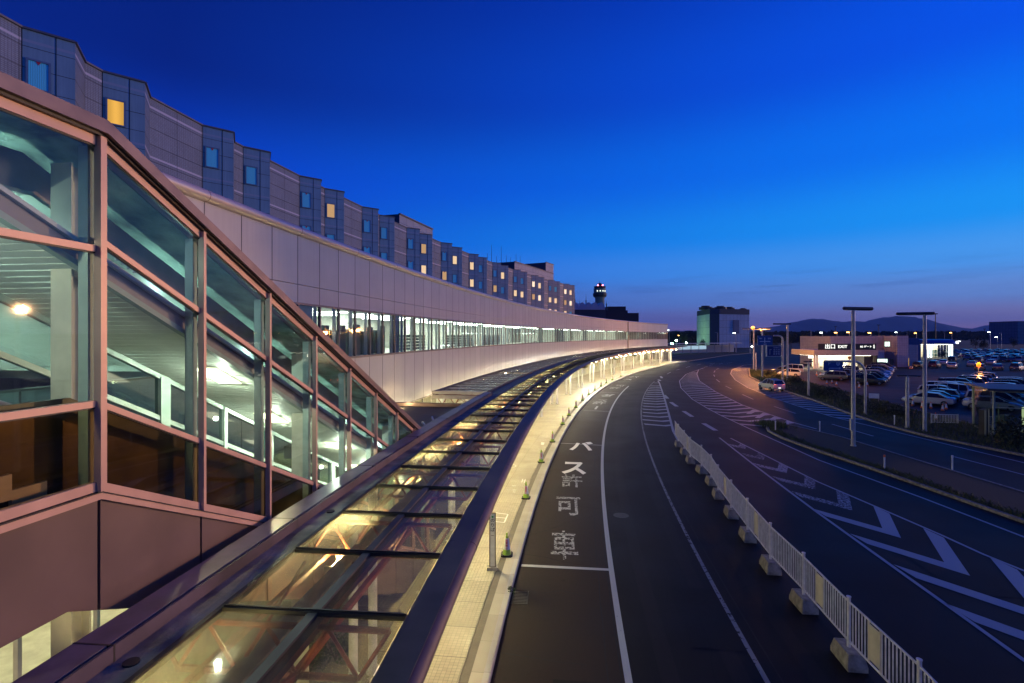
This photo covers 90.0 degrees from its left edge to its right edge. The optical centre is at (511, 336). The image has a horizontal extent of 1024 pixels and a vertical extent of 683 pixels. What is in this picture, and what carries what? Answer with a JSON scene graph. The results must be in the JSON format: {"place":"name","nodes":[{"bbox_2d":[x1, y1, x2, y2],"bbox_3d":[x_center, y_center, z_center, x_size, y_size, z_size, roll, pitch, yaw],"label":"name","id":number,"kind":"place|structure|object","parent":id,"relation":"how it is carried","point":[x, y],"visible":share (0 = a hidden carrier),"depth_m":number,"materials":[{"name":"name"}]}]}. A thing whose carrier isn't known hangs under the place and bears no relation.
{"place":"outdoors","nodes":[
{"label":"outdoors","id":0,"kind":"place"},
{"bbox_2d":[283,360,681,682],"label":"pavement","id":1,"kind":"structure","parent":0,"point":[449,658],"depth_m":18.50,"materials":[{"name":"tile"}]},
{"bbox_2d":[0,71,438,682],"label":"glass stair","id":2,"kind":"object","parent":1,"relation":"on","point":[186,383],"visible":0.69,"depth_m":6.44,"materials":[{"name":"glass"}]},
{"bbox_2d":[0,409,93,509],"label":"window","id":3,"kind":"structure","parent":2,"relation":"in","point":[44,456],"depth_m":4.97,"materials":[{"name":"brown glass"}]},
{"bbox_2d":[107,412,197,501],"bbox_3d":[-4.371,1.486,6.260,0.196,1.590,1.487,0,0,0],"label":"window","id":4,"kind":"structure","parent":2,"relation":"in","point":[139,456],"depth_m":6.20,"materials":[{"name":"brown glass"}]},
{"bbox_2d":[206,448,264,515],"bbox_3d":[-4.174,2.203,7.747,0.196,1.590,1.487,0,0,0],"label":"window","id":5,"kind":"structure","parent":2,"relation":"in","point":[233,483],"depth_m":7.71,"materials":[{"name":"brown glass"}]},
{"bbox_2d":[272,472,311,517],"bbox_3d":[-3.978,2.920,9.234,0.196,1.590,1.487,0,0,0],"label":"window","id":6,"kind":"structure","parent":2,"relation":"in","point":[286,491],"depth_m":9.05,"materials":[{"name":"brown glass"}]},
{"bbox_2d":[318,488,346,532],"bbox_3d":[-3.782,3.637,10.721,0.196,1.590,1.487,0,0,0],"label":"window","id":7,"kind":"structure","parent":2,"relation":"in","point":[342,528],"depth_m":11.22,"materials":[{"name":"yellow glass"}]},
{"bbox_2d":[358,503,367,535],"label":"window","id":8,"kind":"structure","parent":2,"relation":"in","point":[360,506],"depth_m":12.20,"materials":[{"name":"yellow glass"}]},
{"bbox_2d":[398,526,411,546],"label":"window","id":9,"kind":"structure","parent":2,"relation":"in","point":[408,542],"depth_m":15.46,"materials":[{"name":"clear glass"}]},
{"bbox_2d":[415,527,426,549],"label":"window","id":10,"kind":"structure","parent":2,"relation":"in","point":[422,531],"depth_m":16.83,"materials":[{"name":"clear glass"}]},
{"bbox_2d":[429,529,434,551],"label":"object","id":11,"kind":"structure","parent":2,"relation":"in","point":[431,532],"depth_m":17.97,"materials":[{"name":"clear glass"}]},
{"bbox_2d":[142,600,399,682],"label":"pebble bed","id":12,"kind":"object","parent":1,"relation":"on","point":[205,647],"visible":0.21,"depth_m":12.35,"materials":[{"name":"beige gravel"}]},
{"bbox_2d":[289,638,331,671],"bbox_3d":[-4.562,7.073,11.261,1.099,1.003,0.768,0,0,0],"label":"shrub","id":13,"kind":"object","parent":12,"relation":"on","point":[320,659],"visible":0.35,"depth_m":11.36,"materials":[{"name":"green plant"}]},
{"bbox_2d":[315,620,360,664],"bbox_3d":[-4.025,7.120,11.954,1.142,0.909,0.771,0,0,35],"label":"shrub","id":14,"kind":"object","parent":12,"relation":"on","point":[344,643],"visible":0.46,"depth_m":11.79,"materials":[{"name":"green plant"}]},
{"bbox_2d":[12,346,686,682],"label":"glass canopy","id":15,"kind":"object","parent":1,"relation":"on","point":[141,641],"visible":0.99,"depth_m":7.00,"materials":[{"name":"glass"}]},
{"bbox_2d":[348,505,359,674],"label":"round column","id":16,"kind":"structure","parent":1,"relation":"on","point":[353,643],"depth_m":11.29,"materials":[{"name":"white paint"}]},
{"bbox_2d":[366,490,378,675],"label":"round column","id":17,"kind":"structure","parent":1,"relation":"on","point":[372,669],"depth_m":11.57,"materials":[{"name":"white paint"}]},
{"bbox_2d":[396,402,483,539],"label":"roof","id":18,"kind":"structure","parent":1,"relation":"on","point":[418,413],"depth_m":24.06,"materials":[{"name":"metal"}]},
{"bbox_2d":[487,512,497,570],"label":"sign pillar","id":19,"kind":"structure","parent":1,"relation":"on","point":[492,566],"depth_m":16.71,"materials":[{"name":"metal"}]},
{"bbox_2d":[0,0,1023,330],"label":"sky","id":20,"kind":"structure","parent":0,"point":[781,161],"materials":[{"name":"blue"}]},
{"bbox_2d":[491,376,643,682],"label":"bus bay road","id":21,"kind":"structure","parent":0,"point":[558,625],"depth_m":16.00,"materials":[{"name":"grey asphalt"}]},
{"bbox_2d":[511,591,528,604],"bbox_3d":[0.244,7.788,15.246,0.476,0.014,0.836,0,0,5],"label":"drain grate","id":22,"kind":"object","parent":21,"relation":"on","point":[518,598],"visible":0.92,"depth_m":15.24,"materials":[{"name":"black metal"}]},
{"bbox_2d":[551,531,577,558],"bbox_3d":[1.954,7.790,19.168,0.981,0.001,2.649,0,0,5],"label":"road lettering","id":23,"kind":"object","parent":21,"relation":"on","point":[570,543],"visible":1,"depth_m":19.23,"materials":[{"name":"white paint"}]},
{"bbox_2d":[521,392,609,570],"bbox_3d":[12.386,7.792,61.303,5.538,0.001,91.219,0,0,15],"label":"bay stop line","id":24,"kind":"object","parent":21,"relation":"on","point":[564,567],"visible":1,"depth_m":17.24,"materials":[{"name":"white paint"}]},
{"bbox_2d":[556,497,579,514],"bbox_3d":[2.588,7.788,23.513,1.149,0.001,2.537,0,0,6],"label":"road lettering","id":25,"kind":"object","parent":21,"relation":"on","point":[568,508],"visible":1,"depth_m":23.54,"materials":[{"name":"white paint"}]},
{"bbox_2d":[562,462,585,473],"bbox_3d":[3.693,7.790,30.294,1.398,0.001,2.806,0,0,9],"label":"road lettering","id":26,"kind":"object","parent":21,"relation":"on","point":[576,468],"visible":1,"depth_m":30.12,"materials":[{"name":"white paint"}]},
{"bbox_2d":[593,283,606,303],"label":"control tower","id":27,"kind":"structure","parent":0,"point":[599,294],"depth_m":445.97,"materials":[{"name":"concrete"}]},
{"bbox_2d":[669,352,751,360],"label":"grass verge","id":28,"kind":"object","parent":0,"point":[690,357],"depth_m":202.94,"materials":[{"name":"plant"}]},
{"bbox_2d":[697,306,748,347],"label":"plant building","id":29,"kind":"structure","parent":0,"point":[727,324],"depth_m":340.36,"materials":[{"name":"concrete"}]},
{"bbox_2d":[490,348,1023,682],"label":"road","id":30,"kind":"structure","parent":0,"point":[944,643],"depth_m":20.23,"materials":[{"name":"grey asphalt"}]},
{"bbox_2d":[0,172,667,682],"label":"terminal building","id":31,"kind":"structure","parent":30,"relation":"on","point":[394,332],"depth_m":29.10,"materials":[{"name":"metal"}]},
{"bbox_2d":[0,13,574,325],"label":"hotel building","id":32,"kind":"structure","parent":31,"relation":"on","point":[162,137],"depth_m":36.35,"materials":[{"name":"concrete"}]},
{"bbox_2d":[26,57,50,93],"bbox_3d":[-20.899,-11.480,22.599,0.820,1.360,0.120,0,0,-42],"label":"window","id":33,"kind":"structure","parent":32,"relation":"in","point":[38,73],"depth_m":22.59,"materials":[{"name":"blue glass"}]},
{"bbox_2d":[105,97,125,127],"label":"window","id":34,"kind":"structure","parent":32,"relation":"in","point":[115,109],"depth_m":26.29,"materials":[{"name":"glass"}]},
{"bbox_2d":[205,146,219,169],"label":"window","id":35,"kind":"structure","parent":32,"relation":"in","point":[212,154],"depth_m":32.97,"materials":[{"name":"glass"}]},
{"bbox_2d":[245,165,257,185],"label":"window","id":36,"kind":"structure","parent":32,"relation":"in","point":[251,172],"depth_m":36.65,"materials":[{"name":"glass"}]},
{"bbox_2d":[301,191,311,208],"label":"window","id":37,"kind":"structure","parent":32,"relation":"in","point":[306,197],"depth_m":43.27,"materials":[{"name":"glass"}]},
{"bbox_2d":[326,203,334,218],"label":"window","id":38,"kind":"structure","parent":32,"relation":"in","point":[330,208],"depth_m":46.93,"materials":[{"name":"glass"}]},
{"bbox_2d":[363,219,370,232],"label":"window","id":39,"kind":"structure","parent":32,"relation":"in","point":[366,223],"depth_m":53.47,"materials":[{"name":"glass"}]},
{"bbox_2d":[299,303,320,328],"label":"window","id":40,"kind":"structure","parent":31,"relation":"in","point":[319,307],"depth_m":20.10,"materials":[{"name":"grey metal"}]},
{"bbox_2d":[321,306,339,346],"bbox_3d":[-7.468,-0.120,20.931,0.100,2.160,1.570,0,0,8],"label":"window","id":41,"kind":"structure","parent":31,"relation":"in","point":[338,309],"depth_m":21.66,"materials":[{"name":"grey metal"}]},
{"bbox_2d":[340,308,355,357],"bbox_3d":[-7.248,-0.120,22.485,0.100,2.160,1.570,0,0,8],"label":"window","id":42,"kind":"structure","parent":31,"relation":"in","point":[354,311],"depth_m":23.21,"materials":[{"name":"grey metal"}]},
{"bbox_2d":[356,310,370,356],"bbox_3d":[-7.019,-0.120,24.038,0.100,2.160,1.570,0,0,8],"label":"window","id":43,"kind":"structure","parent":31,"relation":"in","point":[369,312],"depth_m":24.77,"materials":[{"name":"grey metal"}]},
{"bbox_2d":[371,311,382,355],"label":"window","id":44,"kind":"structure","parent":31,"relation":"in","point":[371,311],"depth_m":26.32,"materials":[{"name":"grey metal"}]},
{"bbox_2d":[383,313,394,354],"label":"window","id":45,"kind":"structure","parent":31,"relation":"in","point":[383,313],"depth_m":27.86,"materials":[{"name":"glass"}]},
{"bbox_2d":[395,314,405,353],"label":"window","id":46,"kind":"structure","parent":31,"relation":"in","point":[395,314],"depth_m":29.42,"materials":[{"name":"grey metal"}]},
{"bbox_2d":[415,316,423,351],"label":"window","id":47,"kind":"structure","parent":31,"relation":"in","point":[415,316],"depth_m":32.51,"materials":[{"name":"glass"}]},
{"bbox_2d":[459,362,675,682],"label":"drain channel","id":48,"kind":"object","parent":30,"relation":"on","point":[470,660],"visible":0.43,"depth_m":15.14,"materials":[{"name":"grey concrete"}]},
{"bbox_2d":[468,361,682,682],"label":"pavement edge slabs","id":49,"kind":"structure","parent":30,"relation":"on","point":[478,668],"depth_m":15.75,"materials":[{"name":"beige concrete"}]},
{"bbox_2d":[501,532,512,557],"bbox_3d":[-0.179,7.250,17.867,0.400,0.780,0.400,0,0,4],"label":"traffic cone","id":50,"kind":"object","parent":49,"relation":"on","point":[507,552],"visible":1,"depth_m":17.78,"materials":[{"name":"green plastic"}]},
{"bbox_2d":[481,361,686,682],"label":"kerb","id":51,"kind":"structure","parent":30,"relation":"on","point":[489,667],"depth_m":16.83,"materials":[{"name":"concrete"}]},
{"bbox_2d":[575,302,638,328],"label":"hall building","id":52,"kind":"structure","parent":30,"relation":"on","point":[596,310],"depth_m":260.00,"materials":[{"name":"grey concrete"}]},
{"bbox_2d":[601,386,632,682],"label":"lane line","id":53,"kind":"object","parent":30,"relation":"on","point":[624,657],"visible":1,"depth_m":16.19,"materials":[{"name":"white paint"}]},
{"bbox_2d":[642,381,677,439],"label":"chevron marking","id":54,"kind":"object","parent":30,"relation":"on","point":[670,420],"visible":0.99,"depth_m":54.33,"materials":[{"name":"white paint"}]},
{"bbox_2d":[674,421,682,446],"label":"fence section","id":55,"kind":"object","parent":30,"relation":"on","point":[677,443],"visible":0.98,"depth_m":36.26,"materials":[{"name":"white paint"}]},
{"bbox_2d":[678,426,688,454],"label":"fence section","id":56,"kind":"object","parent":30,"relation":"on","point":[683,451],"visible":0.98,"depth_m":34.18,"materials":[{"name":"white paint"}]},
{"bbox_2d":[684,432,694,463],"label":"fence section","id":57,"kind":"object","parent":30,"relation":"on","point":[689,459],"visible":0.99,"depth_m":31.88,"materials":[{"name":"white paint"}]},
{"bbox_2d":[690,439,707,473],"bbox_3d":[10.904,7.015,30.218,0.440,1.570,2.681,0,0,4],"label":"fence section","id":58,"kind":"object","parent":30,"relation":"on","point":[700,469],"visible":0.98,"depth_m":29.70,"materials":[{"name":"white paint"}]},
{"bbox_2d":[668,343,736,353],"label":"covered walkway","id":59,"kind":"structure","parent":30,"relation":"on","point":[714,348],"depth_m":232.34,"materials":[{"name":"grey metal"}]},
{"bbox_2d":[641,381,769,682],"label":"lane line","id":60,"kind":"object","parent":30,"relation":"on","point":[752,656],"visible":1,"depth_m":15.80,"materials":[{"name":"paint"}]},
{"bbox_2d":[701,447,716,485],"bbox_3d":[10.636,7.015,27.920,0.440,1.570,2.700,0,0,8],"label":"fence section","id":61,"kind":"object","parent":30,"relation":"on","point":[709,481],"visible":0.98,"depth_m":27.54,"materials":[{"name":"white paint"}]},
{"bbox_2d":[711,457,723,499],"bbox_3d":[10.187,7.015,25.674,0.440,1.570,2.636,0,0,13],"label":"fence section","id":62,"kind":"object","parent":30,"relation":"on","point":[717,494],"visible":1,"depth_m":24.83,"materials":[{"name":"white paint"}]},
{"bbox_2d":[718,467,738,519],"bbox_3d":[9.698,7.015,23.271,0.440,1.570,3.019,0,0,10],"label":"fence section","id":63,"kind":"object","parent":30,"relation":"on","point":[725,489],"visible":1,"depth_m":22.52,"materials":[{"name":"white paint"}]},
{"bbox_2d":[731,483,756,542],"bbox_3d":[9.240,7.015,20.721,0.440,1.570,2.913,0,0,10],"label":"fence section","id":64,"kind":"object","parent":30,"relation":"on","point":[739,504],"visible":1,"depth_m":20.10,"materials":[{"name":"white paint"}]},
{"bbox_2d":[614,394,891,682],"bbox_3d":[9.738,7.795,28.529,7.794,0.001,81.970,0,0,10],"label":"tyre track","id":65,"kind":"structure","parent":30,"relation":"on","point":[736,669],"depth_m":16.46,"materials":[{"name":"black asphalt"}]},
{"bbox_2d":[501,396,1023,682],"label":"asphalt seam","id":66,"kind":"object","parent":30,"relation":"on","point":[675,538],"visible":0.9,"depth_m":15.87,"materials":[{"name":"black asphalt"}]},
{"bbox_2d":[747,501,781,575],"bbox_3d":[8.807,7.015,18.171,0.440,1.570,3.010,0,0,9],"label":"fence section","id":67,"kind":"object","parent":30,"relation":"on","point":[769,564],"visible":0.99,"depth_m":17.47,"materials":[{"name":"white paint"}]},
{"bbox_2d":[758,378,784,390],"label":"moving car","id":68,"kind":"object","parent":30,"relation":"on","point":[770,384],"visible":1,"depth_m":72.09,"materials":[{"name":"silver metal"}]},
{"bbox_2d":[553,454,1020,682],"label":"asphalt patch","id":69,"kind":"object","parent":30,"relation":"on","point":[706,621],"visible":1,"depth_m":15.32,"materials":[{"name":"black asphalt"}]},
{"bbox_2d":[729,444,851,509],"bbox_3d":[15.295,7.792,30.028,2.568,0.001,14.296,0,0,0],"label":"chevron marking","id":70,"kind":"object","parent":30,"relation":"on","point":[805,482],"visible":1,"depth_m":26.88,"materials":[{"name":"white paint"}]},
{"bbox_2d":[770,526,818,614],"bbox_3d":[8.492,7.015,15.694,0.440,1.570,2.736,0,0,6],"label":"fence section","id":71,"kind":"object","parent":30,"relation":"on","point":[801,601],"visible":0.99,"depth_m":15.04,"materials":[{"name":"white paint"}]},
{"bbox_2d":[804,557,867,673],"bbox_3d":[8.204,7.015,13.280,0.440,1.570,2.877,0,0,8],"label":"fence section","id":72,"kind":"object","parent":30,"relation":"on","point":[847,654],"visible":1,"depth_m":12.60,"materials":[{"name":"white paint"}]},
{"bbox_2d":[659,363,1023,474],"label":"lane dash","id":73,"kind":"object","parent":30,"relation":"on","point":[690,415],"visible":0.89,"depth_m":45.38,"materials":[{"name":"white paint"}]},
{"bbox_2d":[679,368,1023,536],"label":"chevron marking","id":74,"kind":"object","parent":30,"relation":"on","point":[764,414],"visible":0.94,"depth_m":49.60,"materials":[{"name":"white paint"}]},
{"bbox_2d":[720,438,1023,661],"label":"chevron marking","id":75,"kind":"object","parent":30,"relation":"on","point":[951,560],"visible":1,"depth_m":17.43,"materials":[{"name":"white paint"}]},
{"bbox_2d":[730,364,1023,462],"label":"hatch marking","id":76,"kind":"object","parent":30,"relation":"on","point":[752,382],"visible":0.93,"depth_m":60.98,"materials":[{"name":"white paint"}]},
{"bbox_2d":[849,602,922,682],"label":"fence section","id":77,"kind":"object","parent":30,"relation":"on","point":[875,647],"visible":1,"depth_m":11.08,"materials":[{"name":"white paint"}]},
{"bbox_2d":[749,370,1023,456],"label":"kerb","id":78,"kind":"structure","parent":30,"relation":"on","point":[959,442],"depth_m":41.18,"materials":[{"name":"concrete"}]},
{"bbox_2d":[766,423,1023,523],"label":"kerb","id":79,"kind":"structure","parent":30,"relation":"on","point":[990,509],"depth_m":27.93,"materials":[{"name":"concrete"}]},
{"bbox_2d":[964,382,1023,436],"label":"glass shelter","id":80,"kind":"object","parent":30,"relation":"on","point":[1001,401],"visible":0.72,"depth_m":39.92,"materials":[{"name":"grey metal"}]},
{"bbox_2d":[669,316,988,331],"bbox_3d":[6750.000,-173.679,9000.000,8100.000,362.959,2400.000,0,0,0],"label":"mountains","id":81,"kind":"structure","parent":0,"point":[901,323],"depth_m":8443.84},
{"bbox_2d":[668,339,1023,349],"bbox_3d":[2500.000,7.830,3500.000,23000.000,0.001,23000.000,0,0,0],"label":"ground","id":82,"kind":"structure","parent":0,"point":[963,344],"depth_m":425.28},
{"bbox_2d":[668,330,988,342],"bbox_3d":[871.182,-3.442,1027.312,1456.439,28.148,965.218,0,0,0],"label":"wood","id":83,"kind":"object","parent":82,"relation":"on","point":[673,336],"visible":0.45,"depth_m":915.45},
{"bbox_2d":[989,321,1023,343],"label":"office block","id":84,"kind":"structure","parent":82,"relation":"on","point":[1009,329],"depth_m":511.22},
{"bbox_2d":[791,336,917,368],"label":"exit building","id":85,"kind":"structure","parent":0,"point":[897,351],"depth_m":128.82,"materials":[{"name":"white paint"}]},
{"bbox_2d":[749,368,1023,518],"bbox_3d":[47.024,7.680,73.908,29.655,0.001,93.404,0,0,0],"label":"grass verge","id":86,"kind":"object","parent":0,"point":[953,432],"depth_m":43.97,"materials":[{"name":"green plant"}]},
{"bbox_2d":[757,335,783,380],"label":"arched sign pole","id":87,"kind":"object","parent":86,"relation":"on","point":[773,351],"visible":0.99,"depth_m":88.06,"materials":[{"name":"metal"}]},
{"bbox_2d":[773,323,790,380],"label":"lamp post","id":88,"kind":"object","parent":86,"relation":"on","point":[787,324],"visible":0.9,"depth_m":87.54,"materials":[{"name":"metal"}]},
{"bbox_2d":[814,387,834,397],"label":"shrub","id":89,"kind":"object","parent":86,"relation":"on","point":[822,392],"visible":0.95,"depth_m":64.50,"materials":[{"name":"green plant"}]},
{"bbox_2d":[823,360,866,413],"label":"arched sign pole","id":90,"kind":"object","parent":86,"relation":"on","point":[832,365],"visible":0.94,"depth_m":50.29,"materials":[{"name":"metal"}]},
{"bbox_2d":[863,400,903,412],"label":"shrub","id":91,"kind":"object","parent":86,"relation":"on","point":[882,408],"visible":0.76,"depth_m":51.24,"materials":[{"name":"green plant"}]},
{"bbox_2d":[896,375,920,427],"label":"lamp post","id":92,"kind":"object","parent":86,"relation":"on","point":[907,404],"visible":0.87,"depth_m":42.90,"materials":[{"name":"metal"}]},
{"bbox_2d":[896,312,934,430],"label":"lamp post","id":93,"kind":"object","parent":86,"relation":"on","point":[924,414],"visible":0.92,"depth_m":41.29,"materials":[{"name":"metal"}]},
{"bbox_2d":[931,414,958,422],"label":"barrier rail","id":94,"kind":"object","parent":86,"relation":"on","point":[957,417],"visible":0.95,"depth_m":45.01,"materials":[{"name":"metal"}]},
{"bbox_2d":[979,408,988,435],"bbox_3d":[36.461,6.700,39.552,0.767,2.200,0.397,0,0,-29],"label":"ticket cabinet","id":95,"kind":"object","parent":86,"relation":"on","point":[984,421],"visible":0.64,"depth_m":39.42,"materials":[{"name":"metal"}]},
{"bbox_2d":[992,415,1023,446],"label":"shrub","id":96,"kind":"object","parent":86,"relation":"on","point":[1002,432],"visible":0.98,"depth_m":35.74,"materials":[{"name":"green plant"}]},
{"bbox_2d":[768,424,1023,517],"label":"gravel island","id":97,"kind":"structure","parent":0,"point":[996,493],"depth_m":29.47,"materials":[{"name":"grey gravel"}]},
{"bbox_2d":[842,307,872,445],"bbox_3d":[24.262,2.815,35.881,2.572,9.730,0.355,0,0,-13],"label":"lamp post","id":98,"kind":"object","parent":97,"relation":"on","point":[853,423],"visible":1,"depth_m":35.70,"materials":[{"name":"grey metal"}]},
{"bbox_2d":[791,355,1023,422],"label":"car park surface","id":99,"kind":"object","parent":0,"point":[892,389],"depth_m":89.85,"materials":[{"name":"grey asphalt"}]},
{"bbox_2d":[777,368,800,375],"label":"parked car","id":100,"kind":"object","parent":99,"relation":"on","point":[793,372],"visible":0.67,"depth_m":98.28,"materials":[{"name":"white paint"}]},
{"bbox_2d":[817,371,847,380],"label":"parked car","id":101,"kind":"object","parent":99,"relation":"on","point":[841,375],"visible":1,"depth_m":89.44,"materials":[{"name":"grey paint"}]},
{"bbox_2d":[855,374,885,384],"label":"parked car","id":102,"kind":"object","parent":99,"relation":"on","point":[871,378],"visible":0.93,"depth_m":81.84,"materials":[{"name":"blue paint"}]},
{"bbox_2d":[901,391,956,406],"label":"parked car","id":103,"kind":"object","parent":99,"relation":"on","point":[937,398],"visible":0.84,"depth_m":57.20,"materials":[{"name":"silver metal"}]},
{"bbox_2d":[909,390,959,401],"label":"parked car","id":104,"kind":"object","parent":99,"relation":"on","point":[957,397],"visible":0.14,"depth_m":58.86,"materials":[{"name":"black paint"}]},
{"bbox_2d":[917,388,959,395],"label":"parked car","id":105,"kind":"object","parent":99,"relation":"on","point":[954,392],"visible":0.1,"depth_m":60.65,"materials":[{"name":"grey paint"}]},
{"bbox_2d":[917,385,965,397],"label":"parked car","id":106,"kind":"object","parent":99,"relation":"on","point":[929,387],"visible":0.19,"depth_m":63.53,"materials":[{"name":"paint"}]},
{"bbox_2d":[934,382,971,398],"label":"parked car","id":107,"kind":"object","parent":99,"relation":"on","point":[963,388],"visible":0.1,"depth_m":64.02,"materials":[{"name":"white paint"}]},
{"bbox_2d":[937,378,972,382],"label":"parked car","id":108,"kind":"object","parent":99,"relation":"on","point":[953,379],"visible":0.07,"depth_m":72.59,"materials":[{"name":"black paint"}]},
{"bbox_2d":[1009,362,1023,370],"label":"parked car","id":109,"kind":"object","parent":99,"relation":"on","point":[1019,366],"visible":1,"depth_m":115.10,"materials":[{"name":"blue paint"}]},
{"bbox_2d":[908,338,920,360],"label":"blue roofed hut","id":110,"kind":"object","parent":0,"point":[913,341],"visible":0.21,"depth_m":161.00,"materials":[{"name":"metal"}]},
{"bbox_2d":[919,339,959,357],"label":"building","id":111,"kind":"structure","parent":0,"point":[932,348],"depth_m":186.64,"materials":[{"name":"white metal"}]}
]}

